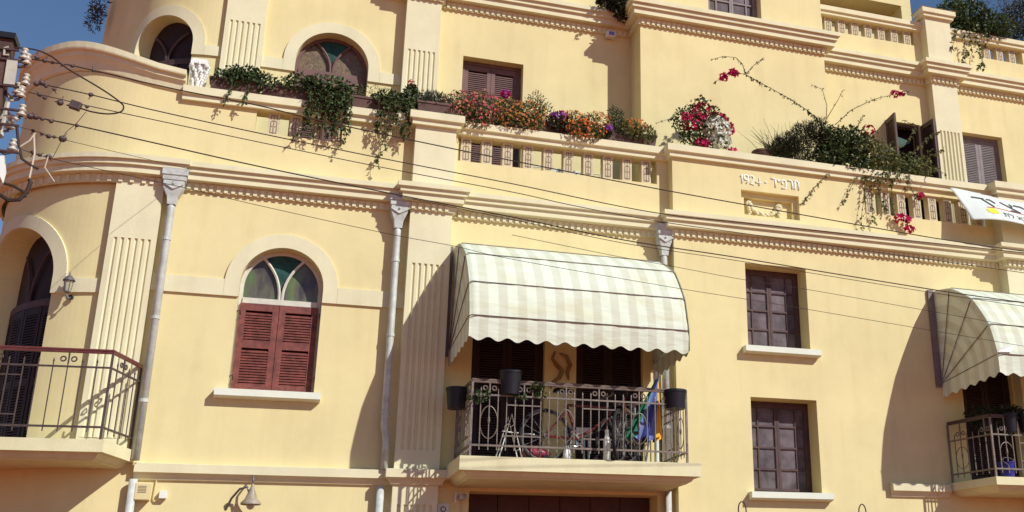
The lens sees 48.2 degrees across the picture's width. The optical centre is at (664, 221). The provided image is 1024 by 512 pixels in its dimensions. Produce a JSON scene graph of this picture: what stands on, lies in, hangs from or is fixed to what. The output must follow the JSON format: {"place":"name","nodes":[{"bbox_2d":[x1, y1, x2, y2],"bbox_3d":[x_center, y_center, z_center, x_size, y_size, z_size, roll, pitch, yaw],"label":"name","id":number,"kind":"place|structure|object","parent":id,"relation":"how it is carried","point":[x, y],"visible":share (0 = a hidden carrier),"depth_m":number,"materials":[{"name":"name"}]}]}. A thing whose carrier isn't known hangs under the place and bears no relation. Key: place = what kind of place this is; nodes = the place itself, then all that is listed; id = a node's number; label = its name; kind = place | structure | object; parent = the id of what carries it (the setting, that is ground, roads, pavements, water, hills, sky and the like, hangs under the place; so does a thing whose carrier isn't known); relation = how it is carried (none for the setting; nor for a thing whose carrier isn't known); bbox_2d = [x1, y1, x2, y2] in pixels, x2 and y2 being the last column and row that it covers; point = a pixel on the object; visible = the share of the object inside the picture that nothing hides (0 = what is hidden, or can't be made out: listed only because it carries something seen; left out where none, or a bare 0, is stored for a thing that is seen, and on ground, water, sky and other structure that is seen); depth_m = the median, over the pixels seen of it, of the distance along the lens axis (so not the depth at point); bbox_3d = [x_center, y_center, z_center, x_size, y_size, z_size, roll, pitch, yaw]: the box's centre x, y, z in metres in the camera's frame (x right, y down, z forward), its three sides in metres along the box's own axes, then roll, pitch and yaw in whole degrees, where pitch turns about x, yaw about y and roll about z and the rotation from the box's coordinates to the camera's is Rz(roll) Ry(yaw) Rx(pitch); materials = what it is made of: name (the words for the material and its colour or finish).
{"place":"outdoors","nodes":[
{"label":"outdoors","id":0,"kind":"place"},
{"bbox_2d":[0,0,1023,233],"label":"sky","id":1,"kind":"structure","parent":0,"point":[37,24],"materials":[{"name":"blue"}]},
{"bbox_2d":[398,196,1023,306],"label":"overhead wire","id":2,"kind":"object","parent":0,"point":[701,255],"visible":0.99,"depth_m":12.64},
{"bbox_2d":[514,235,1022,327],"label":"overhead wire","id":3,"kind":"object","parent":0,"point":[762,282],"visible":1,"depth_m":12.85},
{"label":"ground","id":4,"kind":"structure","parent":0,"visible":0},
{"bbox_2d":[0,0,1023,511],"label":"apartment building","id":5,"kind":"structure","parent":4,"relation":"on","point":[270,354],"depth_m":15.57,"materials":[{"name":"yellow paint"}]},
{"bbox_2d":[0,237,53,436],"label":"balcony door","id":6,"kind":"structure","parent":5,"relation":"in","point":[27,321],"depth_m":13.82,"materials":[{"name":"brown wood"}]},
{"bbox_2d":[63,271,74,299],"bbox_3d":[-7.098,0.764,13.408,0.143,0.352,0.172,6,-21,-19],"label":"wall lantern","id":7,"kind":"object","parent":5,"relation":"attached to","point":[69,280],"depth_m":13.37,"materials":[{"name":"grey metal"}]},
{"bbox_2d":[0,345,142,448],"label":"balcony railing","id":8,"kind":"object","parent":5,"relation":"on","point":[77,350],"visible":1,"depth_m":12.48,"materials":[{"name":"metal"}]},
{"bbox_2d":[83,0,113,33],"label":"tree","id":9,"kind":"object","parent":5,"relation":"on","point":[99,9],"visible":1,"depth_m":18.46,"materials":[{"name":"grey plant"}]},
{"bbox_2d":[20,127,191,169],"bbox_3d":[-5.958,-0.747,12.170,0.160,1.195,3.876,0,-20,-2],"label":"overhead wire","id":10,"kind":"object","parent":5,"relation":"attached to","point":[49,136],"visible":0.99,"depth_m":11.09,"materials":[{"name":"metal"}]},
{"bbox_2d":[134,483,151,500],"bbox_3d":[-5.981,3.100,12.905,0.160,0.185,0.134,6,-21,-19],"label":"vent box","id":11,"kind":"object","parent":5,"relation":"attached to","point":[142,492],"visible":1,"depth_m":12.85,"materials":[{"name":"beige plastic"}]},
{"bbox_2d":[125,167,188,511],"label":"drainpipe","id":12,"kind":"object","parent":5,"relation":"attached to","point":[176,177],"visible":0.99,"depth_m":13.53,"materials":[{"name":"grey metal"}]},
{"bbox_2d":[152,480,166,502],"bbox_3d":[-5.822,3.116,12.997,0.149,0.249,0.070,6,-21,-19],"label":"junction box","id":13,"kind":"object","parent":5,"relation":"attached to","point":[162,494],"visible":1,"depth_m":12.97,"materials":[{"name":"white paint"}]},
{"bbox_2d":[150,23,192,77],"bbox_3d":[-7.183,-1.655,16.107,0.858,2.660,0.129,-6,-21,15],"label":"balcony door","id":14,"kind":"structure","parent":5,"relation":"in","point":[172,46],"depth_m":16.42,"materials":[{"name":"brown wood"}]},
{"bbox_2d":[189,58,210,86],"bbox_3d":[-6.154,-1.906,14.864,0.266,0.437,0.267,6,-21,-19],"label":"ornamental capital","id":15,"kind":"object","parent":5,"relation":"on","point":[199,70],"visible":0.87,"depth_m":14.81,"materials":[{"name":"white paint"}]},
{"bbox_2d":[209,75,260,93],"bbox_3d":[-5.713,-1.753,14.967,0.644,0.200,0.224,6,-21,-19],"label":"planter trough","id":16,"kind":"object","parent":5,"relation":"on","point":[217,85],"visible":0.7,"depth_m":14.87,"materials":[{"name":"brown ceramic"}]},
{"bbox_2d":[211,63,288,106],"bbox_3d":[-5.538,-1.729,14.971,1.016,0.718,0.505,6,-21,-19],"label":"trailing plant","id":17,"kind":"object","parent":16,"relation":"in","point":[242,75],"visible":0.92,"depth_m":14.91,"materials":[{"name":"green plant"}]},
{"bbox_2d":[225,475,260,509],"bbox_3d":[-4.916,3.188,13.237,0.444,0.412,0.245,-13,-23,31],"label":"bell lamp","id":18,"kind":"object","parent":5,"relation":"attached to","point":[250,501],"visible":1,"depth_m":13.13,"materials":[{"name":"grey metal"}]},
{"bbox_2d":[213,252,321,402],"bbox_3d":[-4.883,1.273,14.121,1.225,1.974,0.320,6,-21,-19],"label":"window","id":19,"kind":"structure","parent":5,"relation":"in","point":[289,282],"depth_m":14.18,"materials":[{"name":"red wood"}]},
{"bbox_2d":[261,82,307,99],"bbox_3d":[-5.098,-1.686,15.180,0.654,0.200,0.224,6,-21,-19],"label":"planter trough","id":20,"kind":"object","parent":5,"relation":"on","point":[284,93],"visible":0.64,"depth_m":15.09,"materials":[{"name":"brown ceramic"}]},
{"bbox_2d":[280,71,355,148],"bbox_3d":[-4.726,-1.473,15.139,1.071,1.119,0.481,4,-20,-14],"label":"hanging ivy","id":21,"kind":"object","parent":5,"relation":"hanging from","point":[335,96],"visible":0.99,"depth_m":15.10,"materials":[{"name":"green plant"}]},
{"bbox_2d":[288,39,366,141],"bbox_3d":[-4.985,-1.516,16.612,1.036,2.652,0.080,6,-21,-19],"label":"balcony door","id":22,"kind":"structure","parent":5,"relation":"in","point":[330,57],"depth_m":16.92,"materials":[{"name":"brown paint"}]},
{"bbox_2d":[351,94,404,112],"bbox_3d":[-3.961,-1.563,15.575,0.754,0.200,0.224,6,-21,-19],"label":"planter trough","id":23,"kind":"object","parent":5,"relation":"on","point":[363,101],"visible":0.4,"depth_m":15.44,"materials":[{"name":"brown ceramic"}]},
{"bbox_2d":[354,84,428,100],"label":"wild grass tuft","id":24,"kind":"object","parent":23,"relation":"in","point":[372,89],"visible":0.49,"depth_m":15.62,"materials":[{"name":"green plant"}]},
{"bbox_2d":[370,83,420,169],"bbox_3d":[-3.725,-1.290,15.459,0.706,1.404,0.486,6,-21,-19],"label":"trailing ivy","id":25,"kind":"object","parent":23,"relation":"in","point":[393,105],"visible":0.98,"depth_m":15.38,"materials":[{"name":"green plant"}]},
{"bbox_2d":[404,79,414,102],"bbox_3d":[-3.566,-1.803,15.766,0.197,0.395,0.197,-2,-20,3],"label":"red valerian","id":26,"kind":"object","parent":23,"relation":"in","point":[409,85],"visible":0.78,"depth_m":15.76,"materials":[{"name":"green plant"}]},
{"bbox_2d":[375,193,409,511],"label":"drainpipe","id":27,"kind":"object","parent":5,"relation":"attached to","point":[398,207],"visible":0.98,"depth_m":14.40,"materials":[{"name":"grey metal"}]},
{"bbox_2d":[416,99,460,114],"bbox_3d":[-3.172,-1.521,15.728,0.604,0.200,0.224,6,-21,-19],"label":"planter trough","id":28,"kind":"object","parent":5,"relation":"on","point":[430,106],"visible":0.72,"depth_m":15.64,"materials":[{"name":"brown ceramic"}]},
{"bbox_2d":[413,88,454,107],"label":"lavender","id":29,"kind":"object","parent":28,"relation":"in","point":[428,95],"visible":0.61,"depth_m":15.71,"materials":[{"name":"green plant"}]},
{"bbox_2d":[437,503,448,511],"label":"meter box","id":30,"kind":"object","parent":5,"relation":"attached to","point":[442,507],"visible":0.95,"depth_m":13.96,"materials":[{"name":"grey metal"}]},
{"bbox_2d":[454,492,466,511],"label":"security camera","id":31,"kind":"object","parent":5,"relation":"attached to","point":[462,496],"visible":1,"depth_m":14.08,"materials":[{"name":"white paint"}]},
{"bbox_2d":[458,60,520,167],"bbox_3d":[-2.731,-1.236,17.403,0.949,2.608,0.080,6,-21,-19],"label":"balcony door","id":32,"kind":"structure","parent":5,"relation":"in","point":[476,76],"depth_m":17.70,"materials":[{"name":"brown paint"}]},
{"bbox_2d":[461,109,527,128],"bbox_3d":[-2.443,-1.399,16.101,1.004,0.200,0.224,6,-21,-19],"label":"planter trough","id":33,"kind":"object","parent":5,"relation":"on","point":[469,118],"visible":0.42,"depth_m":16.02,"materials":[{"name":"brown plastic"}]},
{"bbox_2d":[442,89,502,129],"bbox_3d":[-2.739,-1.548,15.935,0.886,0.660,0.550,6,-21,-19],"label":"pink lantana","id":34,"kind":"object","parent":33,"relation":"in","point":[472,105],"visible":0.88,"depth_m":15.82,"materials":[{"name":"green plant"}]},
{"bbox_2d":[498,89,510,111],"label":"magenta geranium","id":35,"kind":"object","parent":33,"relation":"in","point":[503,92],"visible":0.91,"depth_m":16.20,"materials":[{"name":"pink plant"}]},
{"bbox_2d":[488,96,547,130],"bbox_3d":[-2.104,-1.504,16.160,0.906,0.550,0.526,6,-21,-19],"label":"orange lantana","id":36,"kind":"object","parent":33,"relation":"in","point":[515,112],"visible":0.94,"depth_m":16.04,"materials":[{"name":"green plant"}]},
{"bbox_2d":[468,337,542,456],"bbox_3d":[-2.113,2.096,14.980,0.976,2.418,0.080,6,-21,-19],"label":"balcony door","id":37,"kind":"structure","parent":5,"relation":"in","point":[490,356],"depth_m":14.89,"materials":[{"name":"brown wood"}]},
{"bbox_2d":[496,415,534,456],"bbox_3d":[-1.881,2.708,14.032,0.510,0.582,0.262,11,-23,-29],"label":"drying rack","id":38,"kind":"object","parent":5,"relation":"on","point":[508,424],"visible":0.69,"depth_m":13.97,"materials":[{"name":"white metal"}]},
{"bbox_2d":[521,445,550,457],"bbox_3d":[-1.615,2.908,14.059,0.400,0.230,0.247,6,-21,-19],"label":"toy car","id":39,"kind":"object","parent":5,"relation":"on","point":[543,452],"visible":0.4,"depth_m":13.98,"materials":[{"name":"pink plastic"}]},
{"bbox_2d":[468,494,648,511],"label":"shop door","id":40,"kind":"structure","parent":5,"relation":"in","point":[477,503],"depth_m":14.83,"materials":[{"name":"red paint"}]},
{"bbox_2d":[550,351,571,387],"bbox_3d":[-1.391,2.001,15.136,0.300,0.508,0.060,6,-21,-19],"label":"wrought ornament","id":41,"kind":"object","parent":5,"relation":"attached to","point":[560,369],"visible":0.93,"depth_m":15.13,"materials":[{"name":"metal"}]},
{"bbox_2d":[529,119,592,137],"bbox_3d":[-1.503,-1.298,16.427,0.964,0.200,0.224,6,-21,-19],"label":"planter trough","id":42,"kind":"object","parent":5,"relation":"on","point":[546,127],"visible":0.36,"depth_m":16.28,"materials":[{"name":"brown plastic"}]},
{"bbox_2d":[521,90,554,117],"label":"feathery shrub","id":43,"kind":"object","parent":42,"relation":"on","point":[541,102],"visible":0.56,"depth_m":16.40,"materials":[{"name":"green plant"}]},
{"bbox_2d":[546,110,569,131],"bbox_3d":[-1.549,-1.434,16.332,0.398,0.353,0.377,6,-21,-19],"label":"violet petunia","id":44,"kind":"object","parent":42,"relation":"in","point":[555,116],"visible":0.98,"depth_m":16.25,"materials":[{"name":"purple plant"}]},
{"bbox_2d":[558,109,612,141],"bbox_3d":[-1.162,-1.369,16.448,0.869,0.541,0.509,6,-21,-19],"label":"vermilion verbena","id":45,"kind":"object","parent":42,"relation":"in","point":[580,123],"visible":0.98,"depth_m":16.33,"materials":[{"name":"orange plant"}]},
{"bbox_2d":[563,446,569,458],"bbox_3d":[-1.220,2.886,13.971,0.090,0.200,0.088,6,-21,-19],"label":"plastic bottle","id":46,"kind":"object","parent":5,"relation":"on","point":[566,455],"visible":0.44,"depth_m":13.94,"materials":[{"name":"white paint"}]},
{"bbox_2d":[533,166,599,176],"bbox_3d":[-1.532,-0.390,16.887,1.168,0.830,0.052,6,-21,-19],"label":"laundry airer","id":47,"kind":"object","parent":5,"relation":"on","point":[573,171],"visible":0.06,"depth_m":17.00,"materials":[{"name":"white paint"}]},
{"bbox_2d":[445,242,689,376],"bbox_3d":[-1.263,1.046,14.729,3.010,1.663,1.454,6,-21,-19],"label":"striped awning","id":48,"kind":"object","parent":5,"relation":"attached to","point":[496,298],"visible":0.99,"depth_m":14.19,"materials":[{"name":"fabric"}]},
{"bbox_2d":[454,378,688,462],"bbox_3d":[-1.191,2.640,14.388,2.806,0.943,0.988,6,-21,-19],"label":"balcony railing","id":49,"kind":"object","parent":5,"relation":"on","point":[458,427],"visible":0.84,"depth_m":14.02,"materials":[{"name":"metal"}]},
{"bbox_2d":[446,386,466,410],"bbox_3d":[-2.577,2.191,13.928,0.276,0.260,0.276,6,-21,-19],"label":"flower pot","id":50,"kind":"object","parent":49,"relation":"attached to","point":[456,398],"visible":0.99,"depth_m":13.84,"materials":[{"name":"black plastic"}]},
{"bbox_2d":[469,381,546,404],"bbox_3d":[-1.910,2.090,13.755,0.966,0.346,0.151,6,-21,-19],"label":"potted creeper","id":51,"kind":"object","parent":49,"relation":"attached to","point":[531,386],"visible":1,"depth_m":13.76,"materials":[{"name":"green plant"}]},
{"bbox_2d":[499,369,522,394],"bbox_3d":[-1.893,1.985,13.814,0.286,0.290,0.286,6,-21,-19],"label":"flower pot","id":52,"kind":"object","parent":49,"relation":"on","point":[510,381],"visible":1,"depth_m":13.72,"materials":[{"name":"black plastic"}]},
{"bbox_2d":[663,388,686,410],"bbox_3d":[0.127,2.300,14.502,0.316,0.240,0.316,6,-21,-19],"label":"flower pot","id":53,"kind":"object","parent":49,"relation":"hanging from","point":[675,400],"visible":0.99,"depth_m":14.39,"materials":[{"name":"black plastic"}]},
{"bbox_2d":[563,427,591,459],"bbox_3d":[-1.128,2.916,14.494,0.320,0.485,0.280,6,-21,-19],"label":"chair","id":54,"kind":"object","parent":5,"relation":"on","point":[579,430],"visible":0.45,"depth_m":14.45,"materials":[{"name":"white paint"}]},
{"bbox_2d":[518,387,643,460],"bbox_3d":[-0.978,2.581,14.175,1.601,0.947,0.732,16,-26,-39],"label":"bicycle","id":55,"kind":"object","parent":5,"relation":"on","point":[569,430],"visible":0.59,"depth_m":14.17,"materials":[{"name":"grey metal"}]},
{"bbox_2d":[603,430,609,459],"bbox_3d":[-0.733,2.835,14.177,0.090,0.420,0.088,6,-21,-19],"label":"plastic bottle","id":56,"kind":"object","parent":5,"relation":"on","point":[606,456],"visible":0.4,"depth_m":14.13,"materials":[{"name":"white paint"}]},
{"bbox_2d":[575,344,640,460],"bbox_3d":[-0.792,2.239,15.438,0.946,2.418,0.080,6,-21,-19],"label":"balcony door","id":57,"kind":"structure","parent":5,"relation":"in","point":[600,365],"depth_m":15.41,"materials":[{"name":"brown wood"}]},
{"bbox_2d":[605,30,615,39],"bbox_3d":[-0.893,-3.053,18.468,0.140,0.090,0.130,6,-21,-19],"label":"floodlight","id":58,"kind":"object","parent":5,"relation":"attached to","point":[610,34],"visible":1,"depth_m":18.43,"materials":[{"name":"white paint"}]},
{"bbox_2d":[595,0,627,22],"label":"corner ivy","id":59,"kind":"object","parent":5,"relation":"attached to","point":[618,6],"visible":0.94,"depth_m":18.38,"materials":[{"name":"green plant"}]},
{"bbox_2d":[595,128,657,145],"bbox_3d":[-0.591,-1.199,16.743,0.944,0.200,0.224,6,-21,-19],"label":"planter trough","id":60,"kind":"object","parent":5,"relation":"on","point":[616,136],"visible":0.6,"depth_m":16.66,"materials":[{"name":"brown plastic"}]},
{"bbox_2d":[602,123,613,137],"bbox_3d":[-0.850,-1.320,16.527,0.229,0.222,0.228,-7,-21,16],"label":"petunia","id":61,"kind":"object","parent":60,"relation":"in","point":[609,129],"visible":0.92,"depth_m":16.47,"materials":[{"name":"purple plant"}]},
{"bbox_2d":[606,104,631,134],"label":"upright green shrub","id":62,"kind":"object","parent":60,"relation":"in","point":[614,118],"visible":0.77,"depth_m":16.71,"materials":[{"name":"green plant"}]},
{"bbox_2d":[615,118,656,143],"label":"apricot lantana","id":63,"kind":"object","parent":60,"relation":"in","point":[634,130],"visible":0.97,"depth_m":16.67,"materials":[{"name":"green plant"}]},
{"bbox_2d":[609,390,661,460],"bbox_3d":[-0.381,2.732,14.622,0.732,0.947,1.601,1,-20,-6],"label":"bicycle","id":64,"kind":"object","parent":5,"relation":"on","point":[614,419],"visible":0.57,"depth_m":14.32,"materials":[{"name":"grey metal"}]},
{"bbox_2d":[626,373,662,461],"bbox_3d":[-0.294,2.534,14.571,0.560,1.185,0.332,6,-21,-19],"label":"closed parasol","id":65,"kind":"object","parent":5,"relation":"on","point":[651,421],"visible":0.77,"depth_m":14.51,"materials":[{"name":"blue fabric"}]},
{"bbox_2d":[653,371,659,461],"bbox_3d":[-0.114,2.573,14.762,0.069,1.250,0.068,6,-21,-19],"label":"plastic tube","id":66,"kind":"object","parent":5,"relation":"on","point":[657,442],"visible":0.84,"depth_m":14.61,"materials":[{"name":"white plastic"}]},
{"bbox_2d":[654,223,673,511],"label":"drainpipe","id":67,"kind":"object","parent":5,"relation":"attached to","point":[663,235],"visible":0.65,"depth_m":16.06,"materials":[{"name":"grey metal"}]},
{"bbox_2d":[692,140,708,147],"bbox_3d":[0.540,-1.100,17.042,0.256,0.180,0.256,6,-21,-19],"label":"flower pot","id":68,"kind":"object","parent":5,"relation":"on","point":[694,144],"visible":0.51,"depth_m":16.96,"materials":[{"name":"brown ceramic"}]},
{"bbox_2d":[668,95,736,150],"bbox_3d":[0.557,-1.485,17.116,1.098,1.019,0.566,6,-21,-19],"label":"bougainvillea","id":69,"kind":"object","parent":68,"relation":"in","point":[704,122],"visible":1,"depth_m":16.97,"materials":[{"name":"pink plant"}]},
{"bbox_2d":[708,0,756,17],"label":"window","id":70,"kind":"structure","parent":5,"relation":"in","point":[740,7],"depth_m":19.22,"materials":[{"name":"grey paint"}]},
{"bbox_2d":[738,501,746,511],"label":"gooseneck bracket","id":71,"kind":"object","parent":5,"relation":"attached to","point":[744,504],"visible":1,"depth_m":14.91,"materials":[{"name":"metal"}]},
{"bbox_2d":[751,148,770,155],"bbox_3d":[1.499,-0.977,17.458,0.316,0.200,0.316,6,-21,-19],"label":"flower pot","id":72,"kind":"object","parent":5,"relation":"on","point":[760,151],"visible":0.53,"depth_m":17.35,"materials":[{"name":"brown ceramic"}]},
{"bbox_2d":[740,116,840,162],"bbox_3d":[1.954,-1.313,17.650,1.791,0.918,0.594,6,-21,-19],"label":"rosemary","id":73,"kind":"object","parent":72,"relation":"in","point":[782,147],"visible":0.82,"depth_m":17.57,"materials":[{"name":"green plant"}]},
{"bbox_2d":[743,269,821,358],"bbox_3d":[1.614,1.333,16.485,1.190,1.357,0.460,6,-21,-19],"label":"window","id":74,"kind":"structure","parent":5,"relation":"in","point":[773,329],"depth_m":16.65,"materials":[{"name":"brown wood"}]},
{"bbox_2d":[748,401,833,501],"bbox_3d":[1.669,3.217,15.815,1.240,1.417,0.460,6,-21,-19],"label":"window","id":75,"kind":"structure","parent":5,"relation":"in","point":[780,431],"depth_m":15.98,"materials":[{"name":"brown wood"}]},
{"bbox_2d":[711,56,946,233],"bbox_3d":[2.632,-1.124,17.689,4.024,2.955,0.800,6,-21,-19],"label":"sprawling bougainvillea","id":76,"kind":"object","parent":5,"relation":"on","point":[847,150],"visible":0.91,"depth_m":17.74,"materials":[{"name":"green plant"}]},
{"bbox_2d":[885,112,940,220],"bbox_3d":[4.282,-0.558,19.579,0.826,2.585,0.621,6,-21,-19],"label":"window","id":77,"kind":"structure","parent":5,"relation":"in","point":[900,136],"depth_m":19.88,"materials":[{"name":"brown wood"}]},
{"bbox_2d":[926,287,1023,396],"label":"striped awning","id":78,"kind":"object","parent":5,"relation":"attached to","point":[963,361],"visible":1,"depth_m":16.43,"materials":[{"name":"fabric"}]},
{"bbox_2d":[936,0,1016,71],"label":"trailing terrace shrub","id":79,"kind":"object","parent":5,"relation":"on","point":[981,22],"visible":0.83,"depth_m":21.29,"materials":[{"name":"green plant"}]},
{"bbox_2d":[962,135,1001,226],"bbox_3d":[5.742,-0.618,20.428,0.873,1.928,0.080,6,-21,-19],"label":"window","id":80,"kind":"structure","parent":5,"relation":"in","point":[982,159],"depth_m":20.61,"materials":[{"name":"grey paint"}]},
{"bbox_2d":[946,414,1023,482],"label":"balcony railing","id":81,"kind":"object","parent":5,"relation":"on","point":[983,417],"visible":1,"depth_m":16.09,"materials":[{"name":"metal"}]},
{"bbox_2d":[979,418,996,435],"bbox_3d":[4.686,2.958,16.306,0.276,0.260,0.276,6,-21,-19],"label":"flower pot","id":82,"kind":"object","parent":81,"relation":"on","point":[994,424],"visible":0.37,"depth_m":16.21,"materials":[{"name":"black plastic"}]},
{"bbox_2d":[1002,413,1017,432],"bbox_3d":[4.941,2.895,16.144,0.236,0.260,0.236,6,-21,-19],"label":"flower pot","id":83,"kind":"object","parent":81,"relation":"attached to","point":[1010,420],"visible":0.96,"depth_m":16.07,"materials":[{"name":"black plastic"}]},
{"bbox_2d":[1017,413,1023,433],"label":"flower pot","id":84,"kind":"object","parent":81,"relation":"on","point":[1021,422],"visible":0.9,"depth_m":16.15,"materials":[{"name":"black plastic"}]},
{"bbox_2d":[950,188,1023,224],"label":"protest banner","id":85,"kind":"object","parent":5,"relation":"attached to","point":[977,206],"visible":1,"depth_m":17.90,"materials":[{"name":"white fabric"}]},
{"bbox_2d":[962,372,1019,479],"bbox_3d":[4.881,2.787,17.225,0.906,2.418,0.080,6,-21,-19],"label":"balcony door","id":86,"kind":"structure","parent":5,"relation":"in","point":[993,391],"depth_m":17.10,"materials":[{"name":"brown wood"}]},
{"bbox_2d":[979,0,1023,21],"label":"tree","id":87,"kind":"object","parent":5,"relation":"on","point":[1004,2],"visible":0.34,"depth_m":23.95,"materials":[{"name":"green plant"}]},
{"bbox_2d":[997,457,1014,476],"bbox_3d":[4.848,3.494,15.979,0.254,0.285,0.254,6,-21,-19],"label":"blue bucket","id":88,"kind":"object","parent":5,"relation":"on","point":[1005,473],"visible":0.84,"depth_m":15.89,"materials":[{"name":"plastic"}]},
{"bbox_2d":[993,0,1023,40],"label":"olive shrub","id":89,"kind":"object","parent":5,"relation":"on","point":[1020,25],"visible":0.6,"depth_m":22.15,"materials":[{"name":"green plant"}]},
{"bbox_3d":[5.399,2.937,16.283,0.256,0.260,0.256,6,-21,-19],"label":"flower pot","id":90,"kind":"object","parent":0,"visible":0},
{"bbox_2d":[963,403,1023,429],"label":"shaded houseplants","id":91,"kind":"object","parent":90,"relation":"in","point":[1008,408],"visible":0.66,"depth_m":16.32,"materials":[{"name":"green plant"}]},
{"label":"road","id":92,"kind":"structure","parent":0,"visible":0},
{"bbox_2d":[0,31,54,201],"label":"utility pole","id":93,"kind":"object","parent":92,"relation":"on","point":[9,62],"visible":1,"depth_m":10.00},
{"bbox_2d":[14,47,123,114],"bbox_3d":[-5.448,-1.274,10.260,1.013,0.565,0.060,6,-21,-19],"label":"overhead wire","id":94,"kind":"object","parent":93,"relation":"attached to","point":[75,105],"visible":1,"depth_m":10.26,"materials":[{"name":"metal"}]},
{"bbox_2d":[52,112,85,157],"bbox_3d":[-5.347,-0.776,10.116,0.203,0.482,0.006,6,-21,-19],"label":"overhead wire","id":95,"kind":"object","parent":94,"relation":"hanging from","point":[66,131],"visible":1,"depth_m":10.13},
{"bbox_2d":[21,149,1020,345],"bbox_3d":[-0.585,0.472,11.985,11.200,0.875,0.080,8,-22,-23],"label":"overhead wire","id":96,"kind":"object","parent":93,"relation":"attached to","point":[40,154],"visible":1,"depth_m":11.30,"materials":[{"name":"metal"}]},
{"bbox_2d":[25,112,1023,302],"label":"overhead wire","id":97,"kind":"object","parent":93,"relation":"attached to","point":[33,116],"visible":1,"depth_m":11.50,"materials":[{"name":"metal"}]},
{"bbox_2d":[28,91,1023,272],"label":"overhead wire","id":98,"kind":"object","parent":93,"relation":"attached to","point":[39,94],"visible":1,"depth_m":11.65,"materials":[{"name":"metal"}]},
{"bbox_2d":[31,52,1023,251],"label":"overhead wire","id":99,"kind":"object","parent":93,"relation":"attached to","point":[37,57],"visible":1,"depth_m":11.72,"materials":[{"name":"metal"}]},
{"bbox_2d":[31,78,1023,252],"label":"overhead wire","id":100,"kind":"object","parent":93,"relation":"attached to","point":[43,83],"visible":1,"depth_m":11.58,"materials":[{"name":"metal"}]}
]}

